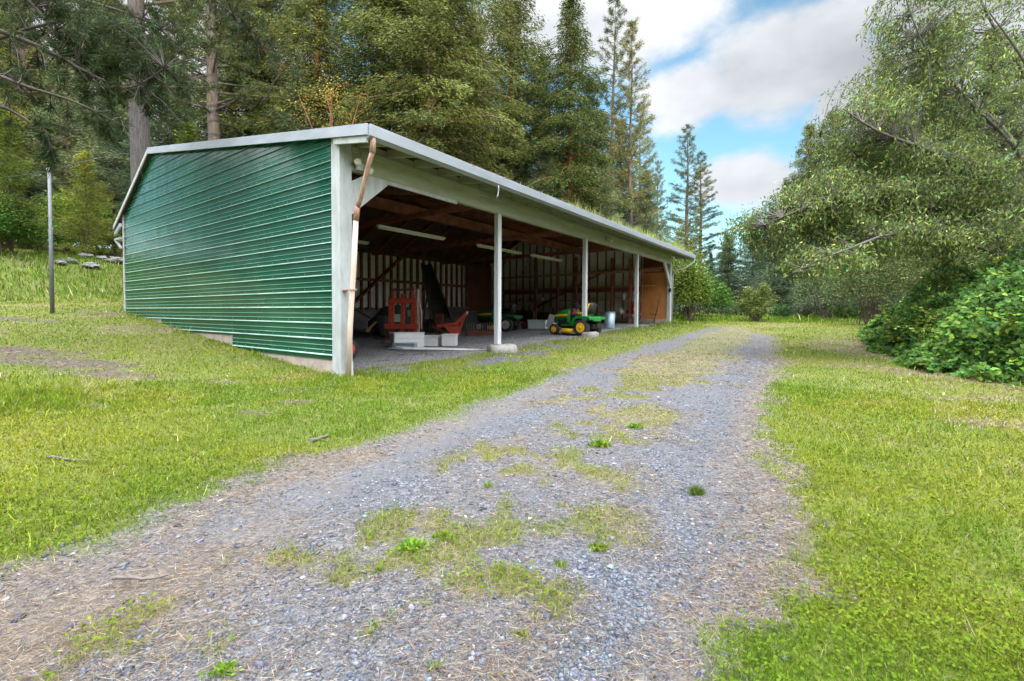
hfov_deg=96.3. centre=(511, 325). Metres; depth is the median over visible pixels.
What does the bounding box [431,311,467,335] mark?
box scraper
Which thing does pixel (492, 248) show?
strip light
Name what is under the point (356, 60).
cedar tree
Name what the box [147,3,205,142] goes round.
pine tree
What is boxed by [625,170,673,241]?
fir tree
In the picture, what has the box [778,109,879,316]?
cedar tree
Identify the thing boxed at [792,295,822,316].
broadleaf shrub
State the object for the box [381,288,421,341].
lift mast
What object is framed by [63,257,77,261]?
grey rock
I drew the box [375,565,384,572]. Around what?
weed
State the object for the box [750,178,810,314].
fir tree
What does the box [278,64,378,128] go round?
madrone tree
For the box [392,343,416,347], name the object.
foam block
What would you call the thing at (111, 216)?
broadleaf shrub
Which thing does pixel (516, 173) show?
fir tree
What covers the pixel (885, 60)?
cedar tree
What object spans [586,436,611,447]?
weed
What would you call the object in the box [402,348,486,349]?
plank
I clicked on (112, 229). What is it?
broadleaf shrub
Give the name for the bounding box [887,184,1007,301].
broadleaf shrub
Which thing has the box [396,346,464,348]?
plank
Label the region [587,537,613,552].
weed
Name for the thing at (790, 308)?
broadleaf shrub
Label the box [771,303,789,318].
broadleaf shrub
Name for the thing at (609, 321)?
garbage can
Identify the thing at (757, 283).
broadleaf shrub
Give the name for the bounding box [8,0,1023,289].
sky
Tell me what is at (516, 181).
needle litter
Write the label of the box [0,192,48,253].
broadleaf shrub
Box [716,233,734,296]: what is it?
cedar tree
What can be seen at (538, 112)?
cedar tree
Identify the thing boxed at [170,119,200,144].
young conifer
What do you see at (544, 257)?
strip light
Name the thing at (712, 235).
pine tree
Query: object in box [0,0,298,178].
pine tree
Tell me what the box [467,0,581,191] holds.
cedar tree
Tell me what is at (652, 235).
roof weeds
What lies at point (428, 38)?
cedar tree
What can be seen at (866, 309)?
fir tree
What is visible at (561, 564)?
weed
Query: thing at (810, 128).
cedar tree
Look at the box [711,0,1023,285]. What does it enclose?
broadleaf tree
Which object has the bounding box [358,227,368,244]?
strip light
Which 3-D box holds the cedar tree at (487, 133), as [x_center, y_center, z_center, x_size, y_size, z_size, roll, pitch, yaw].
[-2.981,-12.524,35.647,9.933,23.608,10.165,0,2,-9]
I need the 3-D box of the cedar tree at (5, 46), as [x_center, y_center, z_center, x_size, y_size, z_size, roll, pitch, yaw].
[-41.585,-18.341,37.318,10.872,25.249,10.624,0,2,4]
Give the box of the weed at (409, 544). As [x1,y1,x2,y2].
[396,535,433,554]
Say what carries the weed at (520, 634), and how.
on the ground at (328, 489)
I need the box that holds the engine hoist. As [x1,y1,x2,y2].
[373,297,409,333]
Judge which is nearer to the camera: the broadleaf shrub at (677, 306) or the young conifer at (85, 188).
the young conifer at (85, 188)
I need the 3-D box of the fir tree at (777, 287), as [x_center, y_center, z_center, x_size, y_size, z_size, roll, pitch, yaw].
[24.437,-6.417,36.081,7.049,13.258,6.396,-1,2,-44]
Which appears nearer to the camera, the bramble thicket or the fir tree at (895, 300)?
the bramble thicket
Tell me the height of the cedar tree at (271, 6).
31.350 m
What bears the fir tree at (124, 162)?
on the ground at (328, 489)
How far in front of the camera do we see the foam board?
19.52 m
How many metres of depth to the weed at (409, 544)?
2.36 m
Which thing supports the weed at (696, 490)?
on the ground at (328, 489)
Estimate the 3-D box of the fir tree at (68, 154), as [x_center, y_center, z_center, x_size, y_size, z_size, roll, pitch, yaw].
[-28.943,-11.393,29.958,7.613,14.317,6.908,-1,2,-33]
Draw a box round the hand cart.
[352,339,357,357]
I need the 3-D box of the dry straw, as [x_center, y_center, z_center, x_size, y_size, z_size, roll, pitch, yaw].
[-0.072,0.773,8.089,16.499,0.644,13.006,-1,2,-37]
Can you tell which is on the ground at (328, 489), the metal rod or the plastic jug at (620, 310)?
the metal rod
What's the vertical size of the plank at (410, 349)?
0.030 m
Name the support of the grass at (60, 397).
on the ground at (328, 489)
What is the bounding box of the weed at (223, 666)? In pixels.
[197,658,243,679]
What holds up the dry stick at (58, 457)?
on the ground at (328, 489)
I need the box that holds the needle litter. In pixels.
[469,163,598,214]
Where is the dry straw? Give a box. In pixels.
[0,346,1023,680]
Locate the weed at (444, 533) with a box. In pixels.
[431,529,452,542]
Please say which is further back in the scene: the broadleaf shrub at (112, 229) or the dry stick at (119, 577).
the broadleaf shrub at (112, 229)
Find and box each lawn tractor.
[475,304,522,331]
[549,303,604,335]
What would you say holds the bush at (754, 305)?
on the ground at (328, 489)
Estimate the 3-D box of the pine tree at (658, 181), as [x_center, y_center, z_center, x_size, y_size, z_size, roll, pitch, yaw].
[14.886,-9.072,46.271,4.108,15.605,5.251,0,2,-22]
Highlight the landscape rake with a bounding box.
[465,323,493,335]
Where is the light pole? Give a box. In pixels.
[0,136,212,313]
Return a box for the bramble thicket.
[858,238,1023,385]
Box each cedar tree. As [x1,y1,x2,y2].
[0,0,47,242]
[0,1,71,248]
[41,0,161,251]
[168,0,289,140]
[194,0,334,140]
[230,0,364,135]
[310,0,534,265]
[312,0,436,140]
[396,8,483,165]
[445,12,515,167]
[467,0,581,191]
[512,0,637,273]
[516,53,577,196]
[564,79,621,212]
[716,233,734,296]
[765,122,824,315]
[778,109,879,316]
[848,54,925,316]
[885,27,977,295]
[936,27,1021,235]
[985,32,1023,244]
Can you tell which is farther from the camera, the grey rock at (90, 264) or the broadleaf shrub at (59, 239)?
the broadleaf shrub at (59, 239)
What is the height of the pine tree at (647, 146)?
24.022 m
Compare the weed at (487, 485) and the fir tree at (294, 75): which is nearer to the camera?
the weed at (487, 485)
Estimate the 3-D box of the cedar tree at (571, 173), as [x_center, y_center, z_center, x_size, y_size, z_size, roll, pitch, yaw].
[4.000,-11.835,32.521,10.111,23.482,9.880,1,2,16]
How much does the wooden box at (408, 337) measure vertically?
0.426 m
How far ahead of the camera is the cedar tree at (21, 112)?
28.10 m
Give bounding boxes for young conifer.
[0,109,65,254]
[42,149,122,255]
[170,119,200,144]
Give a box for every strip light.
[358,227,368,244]
[376,206,445,239]
[476,244,521,253]
[530,248,561,261]
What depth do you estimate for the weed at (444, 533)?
2.47 m
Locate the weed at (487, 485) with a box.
[484,480,493,487]
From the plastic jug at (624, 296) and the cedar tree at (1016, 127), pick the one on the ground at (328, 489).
the cedar tree at (1016, 127)
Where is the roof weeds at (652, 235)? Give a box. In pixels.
[520,182,692,253]
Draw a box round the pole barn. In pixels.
[113,123,695,376]
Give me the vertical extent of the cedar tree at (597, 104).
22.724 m
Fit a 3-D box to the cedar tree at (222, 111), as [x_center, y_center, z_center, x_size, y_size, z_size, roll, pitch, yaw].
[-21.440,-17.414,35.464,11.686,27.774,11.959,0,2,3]
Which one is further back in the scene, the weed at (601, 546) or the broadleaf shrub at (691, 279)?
the broadleaf shrub at (691, 279)
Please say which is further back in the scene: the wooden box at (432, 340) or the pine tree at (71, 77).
the pine tree at (71, 77)
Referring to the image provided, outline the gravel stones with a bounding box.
[0,326,871,680]
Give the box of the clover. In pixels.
[0,368,1023,680]
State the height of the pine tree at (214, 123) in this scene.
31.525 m
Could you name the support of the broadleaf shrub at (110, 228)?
on the ground at (328, 489)
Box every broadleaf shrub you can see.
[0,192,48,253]
[3,214,81,253]
[28,185,117,254]
[39,206,118,254]
[83,217,122,257]
[107,210,122,246]
[667,213,710,313]
[672,242,715,321]
[673,299,707,315]
[685,268,737,316]
[702,299,744,315]
[741,260,817,315]
[766,303,827,317]
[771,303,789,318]
[787,261,870,320]
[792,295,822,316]
[812,237,924,324]
[826,304,860,318]
[847,204,975,304]
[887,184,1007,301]
[942,188,1013,280]
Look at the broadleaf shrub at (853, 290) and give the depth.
23.82 m
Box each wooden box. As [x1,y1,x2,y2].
[389,332,424,346]
[424,335,441,345]
[441,334,457,345]
[527,320,547,328]
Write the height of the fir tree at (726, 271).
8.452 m
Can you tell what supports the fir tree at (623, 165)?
on the ground at (328, 489)
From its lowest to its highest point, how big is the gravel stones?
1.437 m
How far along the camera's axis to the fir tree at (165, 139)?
28.83 m
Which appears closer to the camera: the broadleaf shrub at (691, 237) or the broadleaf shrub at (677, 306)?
the broadleaf shrub at (677, 306)
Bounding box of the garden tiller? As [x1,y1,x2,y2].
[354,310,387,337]
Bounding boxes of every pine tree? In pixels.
[0,0,87,248]
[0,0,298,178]
[5,0,245,183]
[40,1,98,247]
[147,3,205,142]
[149,0,290,140]
[576,0,664,229]
[604,16,661,228]
[627,106,668,224]
[651,160,673,242]
[661,123,721,275]
[678,150,729,309]
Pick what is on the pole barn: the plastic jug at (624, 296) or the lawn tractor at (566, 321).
the plastic jug at (624, 296)
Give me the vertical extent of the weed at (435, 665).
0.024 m
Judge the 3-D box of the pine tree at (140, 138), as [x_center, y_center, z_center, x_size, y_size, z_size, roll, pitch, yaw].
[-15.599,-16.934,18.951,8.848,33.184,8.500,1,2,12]
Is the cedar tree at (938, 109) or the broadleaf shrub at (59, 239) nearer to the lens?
the broadleaf shrub at (59, 239)
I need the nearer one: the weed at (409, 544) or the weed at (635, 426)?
the weed at (409, 544)
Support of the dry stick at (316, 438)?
on the ground at (328, 489)
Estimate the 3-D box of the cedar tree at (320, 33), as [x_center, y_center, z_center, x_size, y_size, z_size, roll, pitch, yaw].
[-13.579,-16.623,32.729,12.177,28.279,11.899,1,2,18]
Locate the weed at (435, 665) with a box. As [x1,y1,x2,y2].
[422,657,446,672]
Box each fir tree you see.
[0,31,105,247]
[0,46,129,251]
[43,35,155,253]
[89,37,207,224]
[263,65,320,133]
[336,84,370,125]
[481,109,536,189]
[528,142,572,201]
[581,154,632,227]
[604,117,673,239]
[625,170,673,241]
[703,253,720,308]
[705,234,754,313]
[723,225,781,303]
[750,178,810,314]
[771,160,866,316]
[813,221,886,317]
[850,150,933,310]
[921,132,1014,288]
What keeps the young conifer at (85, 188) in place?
on the ground at (328, 489)
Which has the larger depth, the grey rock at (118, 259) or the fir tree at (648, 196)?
the fir tree at (648, 196)
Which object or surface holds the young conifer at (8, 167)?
on the ground at (328, 489)
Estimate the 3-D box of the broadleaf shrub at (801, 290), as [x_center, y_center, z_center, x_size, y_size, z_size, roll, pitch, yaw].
[19.774,-2.534,29.074,5.316,4.625,4.286,0,2,0]
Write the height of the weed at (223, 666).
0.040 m
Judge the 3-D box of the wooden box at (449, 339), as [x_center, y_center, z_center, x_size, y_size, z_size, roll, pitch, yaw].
[-1.832,0.416,13.517,0.440,0.346,0.400,0,2,3]
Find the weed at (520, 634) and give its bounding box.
[507,626,531,640]
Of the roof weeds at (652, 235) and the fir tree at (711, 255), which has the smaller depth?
the roof weeds at (652, 235)
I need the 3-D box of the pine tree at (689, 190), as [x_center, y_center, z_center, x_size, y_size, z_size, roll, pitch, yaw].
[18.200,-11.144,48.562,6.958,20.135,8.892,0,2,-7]
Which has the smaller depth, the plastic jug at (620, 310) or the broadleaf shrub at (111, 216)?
the plastic jug at (620, 310)
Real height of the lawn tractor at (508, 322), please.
1.162 m
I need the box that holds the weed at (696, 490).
[685,484,708,495]
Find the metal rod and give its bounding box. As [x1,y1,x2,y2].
[650,293,661,322]
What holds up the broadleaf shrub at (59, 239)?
on the ground at (328, 489)
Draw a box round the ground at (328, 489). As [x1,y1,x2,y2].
[0,245,1023,680]
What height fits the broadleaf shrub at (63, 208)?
4.224 m
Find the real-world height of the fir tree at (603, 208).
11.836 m
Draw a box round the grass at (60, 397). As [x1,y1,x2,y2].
[0,245,1023,680]
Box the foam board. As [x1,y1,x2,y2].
[546,314,553,327]
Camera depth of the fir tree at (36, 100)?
32.12 m
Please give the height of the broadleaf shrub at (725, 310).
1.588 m
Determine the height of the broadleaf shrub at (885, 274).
6.209 m
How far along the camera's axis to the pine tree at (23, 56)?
29.42 m
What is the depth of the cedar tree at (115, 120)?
40.51 m
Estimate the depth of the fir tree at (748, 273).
46.29 m
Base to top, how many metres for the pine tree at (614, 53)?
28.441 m
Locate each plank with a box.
[388,348,430,349]
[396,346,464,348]
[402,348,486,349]
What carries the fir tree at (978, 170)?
on the ground at (328, 489)
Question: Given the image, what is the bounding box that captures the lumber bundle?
[588,267,661,272]
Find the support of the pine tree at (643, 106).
on the ground at (328, 489)
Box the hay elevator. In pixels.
[421,263,455,331]
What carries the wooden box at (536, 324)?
on the ground at (328, 489)
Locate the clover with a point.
(886, 620)
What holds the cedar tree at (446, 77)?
on the ground at (328, 489)
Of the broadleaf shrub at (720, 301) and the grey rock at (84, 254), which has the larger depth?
the broadleaf shrub at (720, 301)
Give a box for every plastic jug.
[618,307,623,313]
[622,292,626,299]
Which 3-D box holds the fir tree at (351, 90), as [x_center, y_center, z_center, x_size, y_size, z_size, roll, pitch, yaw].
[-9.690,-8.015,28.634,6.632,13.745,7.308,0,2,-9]
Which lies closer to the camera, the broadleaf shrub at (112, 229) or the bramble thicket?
the bramble thicket
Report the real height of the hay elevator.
3.224 m
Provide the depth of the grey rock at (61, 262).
20.84 m
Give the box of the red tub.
[520,322,527,328]
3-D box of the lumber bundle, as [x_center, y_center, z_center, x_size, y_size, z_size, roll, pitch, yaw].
[5.822,-3.014,24.906,4.700,0.120,0.360,1,2,36]
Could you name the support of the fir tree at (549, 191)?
on the ground at (328, 489)
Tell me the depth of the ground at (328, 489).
3.12 m
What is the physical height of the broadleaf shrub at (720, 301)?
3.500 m
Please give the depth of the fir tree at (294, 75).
29.09 m
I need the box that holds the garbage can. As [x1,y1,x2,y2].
[603,312,616,328]
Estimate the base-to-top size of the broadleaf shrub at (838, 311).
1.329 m
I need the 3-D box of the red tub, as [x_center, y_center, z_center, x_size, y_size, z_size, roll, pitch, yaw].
[0.583,-0.016,20.608,0.440,0.280,0.440,0,2,0]
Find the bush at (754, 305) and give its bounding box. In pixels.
[732,282,779,321]
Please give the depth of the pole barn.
11.69 m
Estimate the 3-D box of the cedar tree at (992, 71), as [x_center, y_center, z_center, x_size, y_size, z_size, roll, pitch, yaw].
[34.840,-10.487,33.777,9.562,22.724,9.785,1,2,9]
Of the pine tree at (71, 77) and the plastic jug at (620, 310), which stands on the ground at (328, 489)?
the pine tree at (71, 77)
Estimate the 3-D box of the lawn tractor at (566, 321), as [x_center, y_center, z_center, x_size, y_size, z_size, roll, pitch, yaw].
[2.350,-0.244,16.624,1.910,1.162,1.040,2,2,44]
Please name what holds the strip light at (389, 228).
hanging from the pole barn
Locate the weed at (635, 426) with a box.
[625,422,643,428]
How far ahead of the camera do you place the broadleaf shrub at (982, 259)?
15.85 m
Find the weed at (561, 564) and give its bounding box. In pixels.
[553,557,568,568]
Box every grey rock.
[54,259,66,263]
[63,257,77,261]
[78,253,93,257]
[82,262,100,267]
[103,256,122,262]
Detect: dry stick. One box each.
[46,455,92,460]
[111,573,169,580]
[309,433,328,441]

